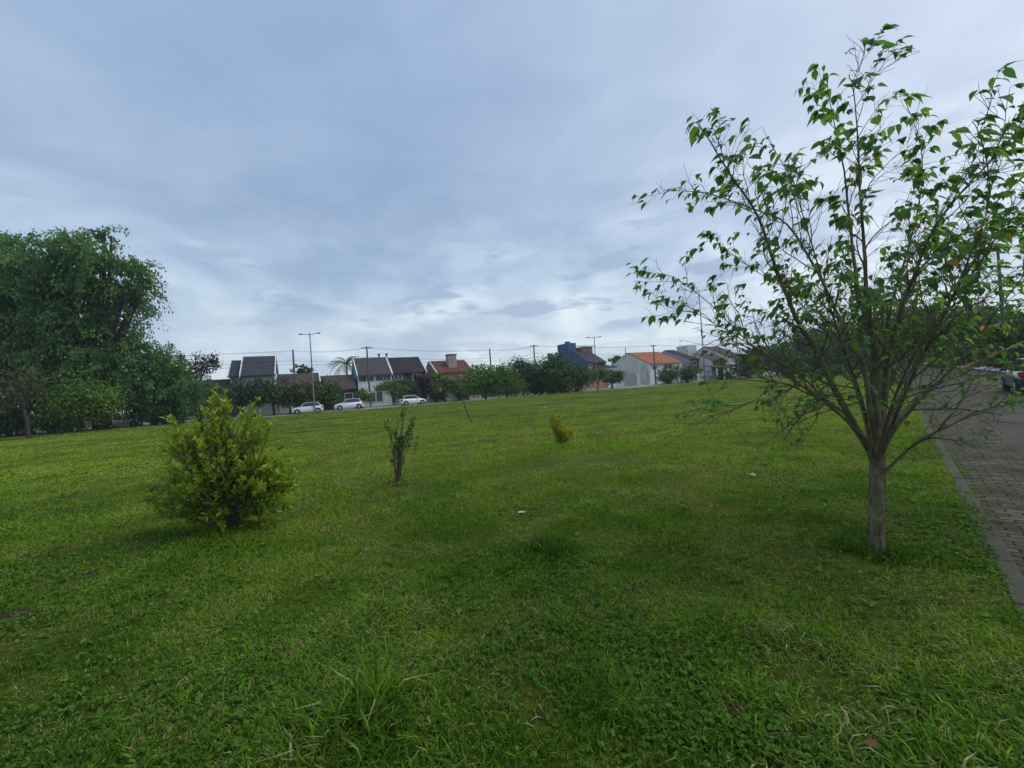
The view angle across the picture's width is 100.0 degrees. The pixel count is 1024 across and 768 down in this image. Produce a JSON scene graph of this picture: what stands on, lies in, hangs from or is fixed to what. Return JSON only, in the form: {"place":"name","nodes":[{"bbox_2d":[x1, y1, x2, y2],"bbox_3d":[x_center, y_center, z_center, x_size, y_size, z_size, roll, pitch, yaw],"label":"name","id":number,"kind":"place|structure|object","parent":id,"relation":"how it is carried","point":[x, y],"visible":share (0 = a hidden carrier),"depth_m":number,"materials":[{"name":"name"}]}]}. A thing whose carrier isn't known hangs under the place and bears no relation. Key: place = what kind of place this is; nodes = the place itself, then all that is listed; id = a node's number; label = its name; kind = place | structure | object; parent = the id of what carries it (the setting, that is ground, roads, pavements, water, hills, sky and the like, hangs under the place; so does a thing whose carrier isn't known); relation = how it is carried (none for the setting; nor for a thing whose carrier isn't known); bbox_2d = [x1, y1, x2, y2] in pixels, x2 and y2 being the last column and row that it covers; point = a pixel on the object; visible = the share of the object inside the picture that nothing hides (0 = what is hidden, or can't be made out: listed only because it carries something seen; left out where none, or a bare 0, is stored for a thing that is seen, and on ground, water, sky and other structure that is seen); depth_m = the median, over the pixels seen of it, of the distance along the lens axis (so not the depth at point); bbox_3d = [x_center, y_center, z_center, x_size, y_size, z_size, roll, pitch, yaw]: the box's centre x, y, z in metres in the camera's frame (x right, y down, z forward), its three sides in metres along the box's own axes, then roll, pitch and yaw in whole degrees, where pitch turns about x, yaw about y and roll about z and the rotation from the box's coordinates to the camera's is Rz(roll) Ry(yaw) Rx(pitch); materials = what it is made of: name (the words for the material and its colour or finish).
{"place":"outdoors","nodes":[
{"label":"outdoors","id":0,"kind":"place"},
{"bbox_2d":[85,387,608,426],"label":"yard ground","id":1,"kind":"structure","parent":0,"point":[476,396],"depth_m":78.78,"materials":[{"name":"plant"}]},
{"bbox_2d":[191,379,230,419],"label":"house","id":2,"kind":"structure","parent":1,"relation":"on","point":[219,382],"depth_m":62.99,"materials":[{"name":"grey concrete"}]},
{"bbox_2d":[227,360,243,412],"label":"grey house","id":3,"kind":"structure","parent":1,"relation":"on","point":[233,372],"depth_m":63.09,"materials":[{"name":"stone"}]},
{"bbox_2d":[239,355,278,410],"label":"grey house","id":4,"kind":"structure","parent":1,"relation":"on","point":[249,371],"depth_m":63.58,"materials":[{"name":"stone"}]},
{"bbox_2d":[275,372,320,412],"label":"house","id":5,"kind":"structure","parent":1,"relation":"on","point":[304,376],"depth_m":66.15,"materials":[{"name":"brown concrete"}]},
{"bbox_2d":[290,363,314,373],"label":"leafy tree","id":6,"kind":"object","parent":1,"relation":"on","point":[304,369],"visible":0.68,"depth_m":76.92,"materials":[{"name":"green plant"}]},
{"bbox_2d":[320,374,356,409],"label":"house","id":7,"kind":"structure","parent":1,"relation":"on","point":[348,381],"depth_m":66.74,"materials":[{"name":"brown concrete"}]},
{"bbox_2d":[325,356,358,374],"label":"palm tree","id":8,"kind":"object","parent":1,"relation":"on","point":[346,361],"visible":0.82,"depth_m":75.53,"materials":[{"name":"green plant"}]},
{"bbox_2d":[351,353,393,406],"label":"row house","id":9,"kind":"structure","parent":1,"relation":"on","point":[379,370],"depth_m":70.01,"materials":[{"name":"white concrete"}]},
{"bbox_2d":[358,376,374,381],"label":"window","id":10,"kind":"structure","parent":9,"relation":"in","point":[360,378],"depth_m":68.77,"materials":[{"name":"grey glass"}]},
{"bbox_2d":[371,391,381,401],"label":"door","id":11,"kind":"structure","parent":9,"relation":"in","point":[378,395],"depth_m":69.46,"materials":[{"name":"grey metal"}]},
{"bbox_2d":[375,375,390,380],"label":"window","id":12,"kind":"structure","parent":9,"relation":"in","point":[377,377],"depth_m":69.91,"materials":[{"name":"grey glass"}]},
{"bbox_2d":[386,356,426,403],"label":"row house","id":13,"kind":"structure","parent":1,"relation":"on","point":[404,368],"depth_m":72.56,"materials":[{"name":"grey concrete"}]},
{"bbox_2d":[425,354,480,397],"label":"red roof house","id":14,"kind":"structure","parent":1,"relation":"on","point":[451,370],"depth_m":77.54,"materials":[{"name":"brick"}]},
{"bbox_2d":[557,341,607,387],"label":"blue house","id":15,"kind":"structure","parent":1,"relation":"on","point":[586,355],"depth_m":92.22,"materials":[{"name":"brick"}]},
{"bbox_2d":[612,352,682,384],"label":"orange roof house","id":16,"kind":"structure","parent":1,"relation":"on","point":[642,366],"depth_m":98.02,"materials":[{"name":"paint"}]},
{"bbox_2d":[661,350,699,380],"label":"grey gable house","id":17,"kind":"structure","parent":1,"relation":"on","point":[683,357],"depth_m":103.80,"materials":[{"name":"clear concrete"}]},
{"bbox_2d":[695,354,738,379],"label":"white house","id":18,"kind":"structure","parent":1,"relation":"on","point":[710,366],"depth_m":101.32,"materials":[{"name":"clear concrete"}]},
{"bbox_2d":[0,374,779,435],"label":"sidewalk","id":19,"kind":"structure","parent":0,"point":[425,402],"depth_m":68.82,"materials":[{"name":"concrete"}]},
{"bbox_2d":[202,402,240,418],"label":"boundary wall","id":20,"kind":"structure","parent":19,"relation":"on","point":[235,411],"depth_m":59.93,"materials":[{"name":"concrete"}]},
{"bbox_2d":[246,401,279,414],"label":"boundary wall","id":21,"kind":"structure","parent":19,"relation":"on","point":[269,409],"depth_m":61.65,"materials":[{"name":"concrete"}]},
{"bbox_2d":[305,375,347,409],"bbox_3d":[-27.042,1.278,62.853,6.704,5.599,6.618,-4,0,-23],"label":"round shrub","id":22,"kind":"object","parent":19,"relation":"on","point":[329,396],"visible":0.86,"depth_m":62.40,"materials":[{"name":"green plant"}]},
{"bbox_2d":[361,346,371,406],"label":"utility pole","id":23,"kind":"object","parent":19,"relation":"on","point":[369,389],"visible":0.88,"depth_m":66.05,"materials":[{"name":"concrete"}]},
{"bbox_2d":[206,341,743,354],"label":"power line","id":24,"kind":"object","parent":23,"relation":"attached to","point":[427,350],"visible":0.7,"depth_m":68.28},
{"bbox_2d":[217,350,735,368],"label":"power line","id":25,"kind":"object","parent":23,"relation":"attached to","point":[438,362],"visible":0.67,"depth_m":70.40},
{"bbox_2d":[364,390,397,406],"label":"metal fence","id":26,"kind":"object","parent":19,"relation":"on","point":[382,399],"visible":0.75,"depth_m":66.08,"materials":[{"name":"metal"}]},
{"bbox_2d":[371,378,411,404],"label":"leafy tree","id":27,"kind":"object","parent":19,"relation":"on","point":[389,386],"visible":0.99,"depth_m":66.23,"materials":[{"name":"green plant"}]},
{"bbox_2d":[394,378,420,398],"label":"leafy tree","id":28,"kind":"object","parent":19,"relation":"on","point":[410,385],"visible":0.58,"depth_m":68.45,"materials":[{"name":"green plant"}]},
{"bbox_2d":[414,373,439,401],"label":"bougainvillea","id":29,"kind":"object","parent":19,"relation":"on","point":[424,381],"visible":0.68,"depth_m":69.55,"materials":[{"name":"purple plant"}]},
{"bbox_2d":[423,388,450,402],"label":"round shrub","id":30,"kind":"object","parent":19,"relation":"on","point":[437,395],"visible":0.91,"depth_m":68.94,"materials":[{"name":"green plant"}]},
{"bbox_2d":[426,392,471,401],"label":"boundary wall","id":31,"kind":"structure","parent":19,"relation":"on","point":[453,397],"depth_m":71.05,"materials":[{"name":"concrete"}]},
{"bbox_2d":[570,379,605,390],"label":"boundary wall","id":32,"kind":"structure","parent":19,"relation":"on","point":[601,385],"depth_m":86.73,"materials":[{"name":"brick"}]},
{"bbox_2d":[616,369,640,386],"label":"garage gate","id":33,"kind":"structure","parent":19,"relation":"on","point":[636,380],"depth_m":88.19,"materials":[{"name":"grey metal"}]},
{"bbox_2d":[655,366,681,383],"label":"round shrub","id":34,"kind":"object","parent":19,"relation":"on","point":[668,378],"visible":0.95,"depth_m":89.37,"materials":[{"name":"green plant"}]},
{"bbox_2d":[678,366,698,382],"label":"round shrub","id":35,"kind":"object","parent":19,"relation":"on","point":[685,376],"visible":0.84,"depth_m":92.14,"materials":[{"name":"green plant"}]},
{"bbox_2d":[113,383,682,428],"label":"street","id":36,"kind":"structure","parent":0,"point":[400,405],"depth_m":64.41,"materials":[{"name":"asphalt"}]},
{"bbox_2d":[112,415,144,426],"bbox_3d":[-47.989,4.613,52.994,3.985,1.525,2.000,-4,0,-26],"label":"parked car","id":37,"kind":"object","parent":36,"relation":"on","point":[114,423],"visible":0.28,"depth_m":52.33,"materials":[{"name":"metal"}]},
{"bbox_2d":[131,395,203,424],"bbox_3d":[-39.108,2.926,48.835,7.556,3.784,5.265,-4,0,-23],"label":"round shrub","id":38,"kind":"object","parent":36,"relation":"on","point":[153,407],"visible":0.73,"depth_m":48.31,"materials":[{"name":"green plant"}]},
{"bbox_2d":[175,382,221,421],"bbox_3d":[-39.022,2.150,52.863,6.344,5.121,6.134,-4,0,0],"label":"round shrub","id":39,"kind":"object","parent":36,"relation":"on","point":[207,393],"visible":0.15,"depth_m":52.82,"materials":[{"name":"green plant"}]},
{"bbox_2d":[176,350,224,421],"bbox_3d":[-39.730,0.286,54.224,6.294,8.977,6.610,-4,0,0],"label":"leafy tree","id":40,"kind":"object","parent":36,"relation":"on","point":[200,365],"visible":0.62,"depth_m":54.05,"materials":[{"name":"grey plant"}]},
{"bbox_2d":[216,376,275,417],"bbox_3d":[-35.479,1.764,57.453,7.667,5.501,5.858,-4,0,0],"label":"round shrub","id":41,"kind":"object","parent":36,"relation":"on","point":[246,389],"visible":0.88,"depth_m":56.90,"materials":[{"name":"green plant"}]},
{"bbox_2d":[233,391,270,416],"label":"round shrub","id":42,"kind":"object","parent":36,"relation":"on","point":[251,400],"visible":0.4,"depth_m":57.88,"materials":[{"name":"green plant"}]},
{"bbox_2d":[249,374,297,414],"bbox_3d":[-32.964,1.296,59.258,6.443,6.065,5.386,-4,0,0],"label":"round shrub","id":43,"kind":"object","parent":36,"relation":"on","point":[279,390],"visible":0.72,"depth_m":58.46,"materials":[{"name":"green plant"}]},
{"bbox_2d":[273,389,311,413],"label":"round shrub","id":44,"kind":"object","parent":36,"relation":"on","point":[295,401],"visible":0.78,"depth_m":59.38,"materials":[{"name":"green plant"}]},
{"bbox_2d":[272,377,328,405],"bbox_3d":[-29.806,1.514,60.316,7.370,5.233,5.664,-4,0,0],"label":"leafy tree","id":45,"kind":"object","parent":36,"relation":"on","point":[305,390],"visible":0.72,"depth_m":60.15,"materials":[{"name":"green plant"}]},
{"bbox_2d":[291,402,323,413],"bbox_3d":[-27.811,3.268,58.494,3.985,1.525,2.000,-4,0,-24],"label":"parked car","id":46,"kind":"object","parent":36,"relation":"on","point":[308,407],"visible":0.92,"depth_m":57.86,"materials":[{"name":"metal"}]},
{"bbox_2d":[298,332,319,412],"bbox_3d":[-26.977,-1.463,58.019,3.000,10.937,0.300,-4,0,0],"label":"street lamp","id":47,"kind":"object","parent":36,"relation":"on","point":[309,334],"visible":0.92,"depth_m":57.97,"materials":[{"name":"grey metal"}]},
{"bbox_2d":[333,398,363,409],"bbox_3d":[-23.187,2.857,60.995,3.985,1.525,2.000,-4,0,-28],"label":"parked car","id":48,"kind":"object","parent":36,"relation":"on","point":[357,403],"visible":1,"depth_m":60.42,"materials":[{"name":"white metal"}]},
{"bbox_2d":[352,387,372,407],"bbox_3d":[-22.250,2.042,64.308,2.549,3.202,2.698,-4,0,23],"label":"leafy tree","id":49,"kind":"object","parent":36,"relation":"on","point":[362,393],"visible":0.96,"depth_m":64.15,"materials":[{"name":"green plant"}]},
{"bbox_2d":[398,395,425,404],"bbox_3d":[-15.173,2.446,65.437,3.985,1.525,2.000,-4,0,-32],"label":"parked car","id":50,"kind":"object","parent":36,"relation":"on","point":[407,399],"visible":0.96,"depth_m":64.64,"materials":[{"name":"metal"}]},
{"bbox_2d":[427,370,457,401],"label":"leafy tree","id":51,"kind":"object","parent":36,"relation":"on","point":[439,381],"visible":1,"depth_m":67.52,"materials":[{"name":"green plant"}]},
{"bbox_2d":[450,378,472,400],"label":"leafy tree","id":52,"kind":"object","parent":36,"relation":"on","point":[458,382],"visible":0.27,"depth_m":68.46,"materials":[{"name":"green plant"}]},
{"bbox_2d":[504,355,544,395],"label":"dark tree","id":53,"kind":"object","parent":36,"relation":"on","point":[528,371],"visible":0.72,"depth_m":71.30,"materials":[{"name":"green plant"}]},
{"bbox_2d":[526,383,559,394],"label":"round shrub","id":54,"kind":"object","parent":36,"relation":"on","point":[540,388],"visible":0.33,"depth_m":71.48,"materials":[{"name":"green plant"}]},
{"bbox_2d":[588,364,609,389],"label":"leafy tree","id":55,"kind":"object","parent":36,"relation":"on","point":[602,373],"visible":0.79,"depth_m":76.99,"materials":[{"name":"green plant"}]},
{"bbox_2d":[599,367,627,388],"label":"leafy tree","id":56,"kind":"object","parent":36,"relation":"on","point":[618,375],"visible":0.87,"depth_m":81.79,"materials":[{"name":"green plant"}]},
{"bbox_2d":[83,364,922,422],"bbox_3d":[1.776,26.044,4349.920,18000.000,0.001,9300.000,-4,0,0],"label":"ground","id":57,"kind":"structure","parent":0,"point":[677,383],"depth_m":100.69,"materials":[{"name":"plant"}]},
{"bbox_2d":[112,341,212,426],"bbox_3d":[-41.005,-0.106,50.225,12.549,10.292,8.016,-4,0,18],"label":"leafy tree","id":58,"kind":"object","parent":57,"relation":"on","point":[167,377],"visible":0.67,"depth_m":48.55,"materials":[{"name":"green plant"}]},
{"bbox_2d":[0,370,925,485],"bbox_3d":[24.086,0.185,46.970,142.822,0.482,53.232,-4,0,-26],"label":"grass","id":59,"kind":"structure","parent":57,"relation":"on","point":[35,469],"depth_m":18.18,"materials":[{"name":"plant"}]},
{"bbox_2d":[456,363,509,398],"bbox_3d":[-4.321,-0.480,65.094,8.519,5.998,8.134,-4,0,0],"label":"leafy tree","id":60,"kind":"object","parent":57,"relation":"on","point":[479,382],"visible":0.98,"depth_m":64.15,"materials":[{"name":"green plant"}]},
{"bbox_2d":[488,359,532,396],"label":"leafy tree","id":61,"kind":"object","parent":57,"relation":"on","point":[514,383],"visible":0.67,"depth_m":66.20,"materials":[{"name":"green plant"}]},
{"bbox_2d":[526,355,553,395],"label":"dark tree","id":62,"kind":"object","parent":57,"relation":"on","point":[540,377],"visible":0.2,"depth_m":72.37,"materials":[{"name":"green plant"}]},
{"bbox_2d":[733,344,770,377],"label":"leafy tree","id":63,"kind":"object","parent":57,"relation":"on","point":[751,364],"visible":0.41,"depth_m":97.30,"materials":[{"name":"green plant"}]},
{"bbox_2d":[750,343,812,375],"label":"leafy tree","id":64,"kind":"object","parent":57,"relation":"on","point":[800,358],"visible":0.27,"depth_m":98.02,"materials":[{"name":"green plant"}]},
{"bbox_2d":[780,322,843,372],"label":"leafy tree","id":65,"kind":"object","parent":57,"relation":"on","point":[819,345],"visible":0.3,"depth_m":101.37,"materials":[{"name":"green plant"}]},
{"bbox_2d":[856,315,914,366],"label":"leafy tree","id":66,"kind":"object","parent":57,"relation":"on","point":[901,361],"visible":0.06,"depth_m":110.02,"materials":[{"name":"green plant"}]},
{"bbox_2d":[893,300,1004,362],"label":"street tree","id":67,"kind":"object","parent":57,"relation":"on","point":[919,320],"visible":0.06,"depth_m":95.75,"materials":[{"name":"green plant"}]},
{"bbox_2d":[899,374,1023,625],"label":"kerb","id":68,"kind":"structure","parent":57,"relation":"on","point":[1011,569],"depth_m":3.78,"materials":[{"name":"concrete"}]},
{"bbox_2d":[969,306,1023,371],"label":"street tree","id":69,"kind":"object","parent":57,"relation":"on","point":[1017,322],"visible":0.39,"depth_m":34.71,"materials":[{"name":"green plant"}]},
{"bbox_2d":[0,369,1023,767],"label":"lawn ground","id":70,"kind":"structure","parent":0,"point":[864,567],"depth_m":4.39,"materials":[{"name":"plant"}]},
{"bbox_2d":[0,607,35,623],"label":"soil patch","id":71,"kind":"object","parent":70,"relation":"on","point":[12,613],"visible":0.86,"depth_m":3.61,"materials":[{"name":"brown soil"}]},
{"bbox_2d":[0,364,65,438],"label":"tree","id":72,"kind":"object","parent":70,"relation":"on","point":[15,385],"visible":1,"depth_m":38.04,"materials":[{"name":"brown plant"}]},
{"bbox_2d":[0,295,69,437],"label":"feathery tree","id":73,"kind":"object","parent":70,"relation":"on","point":[15,412],"visible":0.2,"depth_m":43.37,"materials":[{"name":"green plant"}]},
{"bbox_2d":[0,403,90,436],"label":"round shrub","id":74,"kind":"object","parent":70,"relation":"on","point":[43,428],"visible":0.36,"depth_m":44.48,"materials":[{"name":"green plant"}]},
{"bbox_2d":[31,370,132,432],"bbox_3d":[-43.206,1.538,43.424,8.041,6.964,8.658,-4,0,-39],"label":"round shrub","id":75,"kind":"object","parent":70,"relation":"on","point":[95,409],"visible":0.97,"depth_m":42.52,"materials":[{"name":"green plant"}]},
{"bbox_2d":[0,224,173,436],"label":"feathery tree","id":76,"kind":"object","parent":70,"relation":"on","point":[52,285],"visible":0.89,"depth_m":44.99,"materials":[{"name":"green plant"}]},
{"bbox_2d":[125,383,300,530],"bbox_3d":[-3.902,0.971,5.802,2.165,1.969,1.249,-4,0,21],"label":"citrus bush","id":77,"kind":"object","parent":70,"relation":"on","point":[228,486],"visible":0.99,"depth_m":5.55,"materials":[{"name":"green plant"}]},
{"bbox_2d":[383,405,418,482],"bbox_3d":[-2.060,1.113,8.068,0.648,1.454,0.334,-4,0,0],"label":"thin shrub","id":78,"kind":"object","parent":70,"relation":"on","point":[400,442],"visible":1,"depth_m":8.05,"materials":[{"name":"green plant"}]},
{"bbox_2d":[0,445,1023,767],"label":"clover","id":79,"kind":"object","parent":70,"relation":"on","point":[674,739],"visible":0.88,"depth_m":2.58,"materials":[{"name":"plant"}]},
{"bbox_2d":[0,413,1023,767],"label":"broad weeds","id":80,"kind":"object","parent":70,"relation":"on","point":[638,649],"visible":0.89,"depth_m":2.87,"materials":[{"name":"plant"}]},
{"bbox_2d":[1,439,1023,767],"bbox_3d":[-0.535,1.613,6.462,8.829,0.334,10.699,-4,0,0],"label":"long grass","id":81,"kind":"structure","parent":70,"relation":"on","point":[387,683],"depth_m":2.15,"materials":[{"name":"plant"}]},
{"bbox_2d":[548,409,576,442],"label":"yellow shrub","id":82,"kind":"object","parent":70,"relation":"on","point":[562,435],"visible":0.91,"depth_m":11.42,"materials":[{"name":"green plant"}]},
{"bbox_2d":[526,353,599,393],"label":"dark tree","id":83,"kind":"object","parent":70,"relation":"on","point":[562,380],"visible":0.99,"depth_m":68.62,"materials":[{"name":"green plant"}]},
{"bbox_2d":[692,289,707,384],"bbox_3d":[27.463,-6.671,62.028,2.600,13.968,0.300,-4,0,0],"label":"street lamp","id":84,"kind":"object","parent":70,"relation":"on","point":[702,336],"visible":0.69,"depth_m":61.97,"materials":[{"name":"grey metal"}]},
{"bbox_2d":[724,700,747,717],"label":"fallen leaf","id":85,"kind":"object","parent":70,"relation":"on","point":[734,709],"visible":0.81,"depth_m":2.11,"materials":[{"name":"plant"}]},
{"bbox_2d":[624,23,1023,554],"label":"mulberry tree","id":86,"kind":"object","parent":70,"relation":"on","point":[881,424],"visible":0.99,"depth_m":3.41,"materials":[{"name":"green plant"}]},
{"bbox_2d":[808,363,848,377],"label":"round shrub","id":87,"kind":"object","parent":70,"relation":"on","point":[833,372],"visible":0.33,"depth_m":57.62,"materials":[{"name":"green plant"}]},
{"bbox_2d":[819,319,880,370],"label":"leafy tree","id":88,"kind":"object","parent":70,"relation":"on","point":[854,361],"visible":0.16,"depth_m":103.94,"materials":[{"name":"green plant"}]},
{"bbox_2d":[863,738,881,748],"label":"fallen leaf","id":89,"kind":"object","parent":70,"relation":"on","point":[871,742],"visible":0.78,"depth_m":1.85,"materials":[{"name":"plant"}]},
{"bbox_2d":[857,359,902,384],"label":"round shrub","id":90,"kind":"object","parent":70,"relation":"on","point":[895,369],"visible":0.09,"depth_m":28.49,"materials":[{"name":"green plant"}]},
{"bbox_2d":[0,0,1023,419],"label":"sky","id":91,"kind":"structure","parent":0,"point":[412,176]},
{"bbox_2d":[606,365,617,386],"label":"house","id":92,"kind":"structure","parent":0,"point":[611,368],"depth_m":94.04,"materials":[{"name":"stone"}]},
{"bbox_2d":[676,345,740,375],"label":"white house","id":93,"kind":"structure","parent":0,"point":[688,348],"depth_m":115.83,"materials":[{"name":"clear concrete"}]},
{"bbox_2d":[903,365,1023,451],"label":"road","id":94,"kind":"structure","parent":0,"point":[1014,438],"depth_m":15.30,"materials":[{"name":"asphalt"}]},
{"bbox_2d":[897,367,1023,572],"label":"paved gutter","id":95,"kind":"object","parent":94,"relation":"on","point":[1003,478],"visible":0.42,"depth_m":6.47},
{"bbox_2d":[924,412,1023,576],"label":"gutter weeds","id":96,"kind":"object","parent":95,"relation":"on","point":[962,472],"visible":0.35,"depth_m":6.68,"materials":[{"name":"green plant"}]},
{"bbox_2d":[1000,358,1023,393],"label":"parked car","id":97,"kind":"object","parent":94,"relation":"on","point":[1016,378],"visible":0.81,"depth_m":18.23,"materials":[{"name":"grey metal"}]},
{"bbox_2d":[957,366,1007,371],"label":"sidewalk","id":98,"kind":"structure","parent":0,"point":[992,369],"depth_m":46.97,"materials":[{"name":"concrete"}]},
{"bbox_2d":[993,250,1008,369],"bbox_3d":[46.808,-7.028,41.022,3.400,11.813,0.345,-4,0,-26],"label":"utility pole","id":99,"kind":"object","parent":98,"relation":"on","point":[1000,279],"visible":0.3,"depth_m":40.96,"materials":[{"name":"concrete"}]},
{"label":"verge ground","id":100,"kind":"structure","parent":0,"visible":0},
{"bbox_2d":[921,354,983,368],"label":"round shrub","id":101,"kind":"object","parent":100,"relation":"on","point":[932,365],"visible":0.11,"depth_m":70.24,"materials":[{"name":"green plant"}]},
{"bbox_2d":[930,297,1023,366],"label":"street tree","id":102,"kind":"object","parent":100,"relation":"on","point":[957,352],"visible":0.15,"depth_m":57.81,"materials":[{"name":"green plant"}]},
{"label":"utility pole","id":103,"kind":"object","parent":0,"visible":0},
{"bbox_2d":[205,347,744,365],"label":"power line","id":104,"kind":"object","parent":103,"relation":"attached to","point":[449,359],"visible":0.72,"depth_m":71.03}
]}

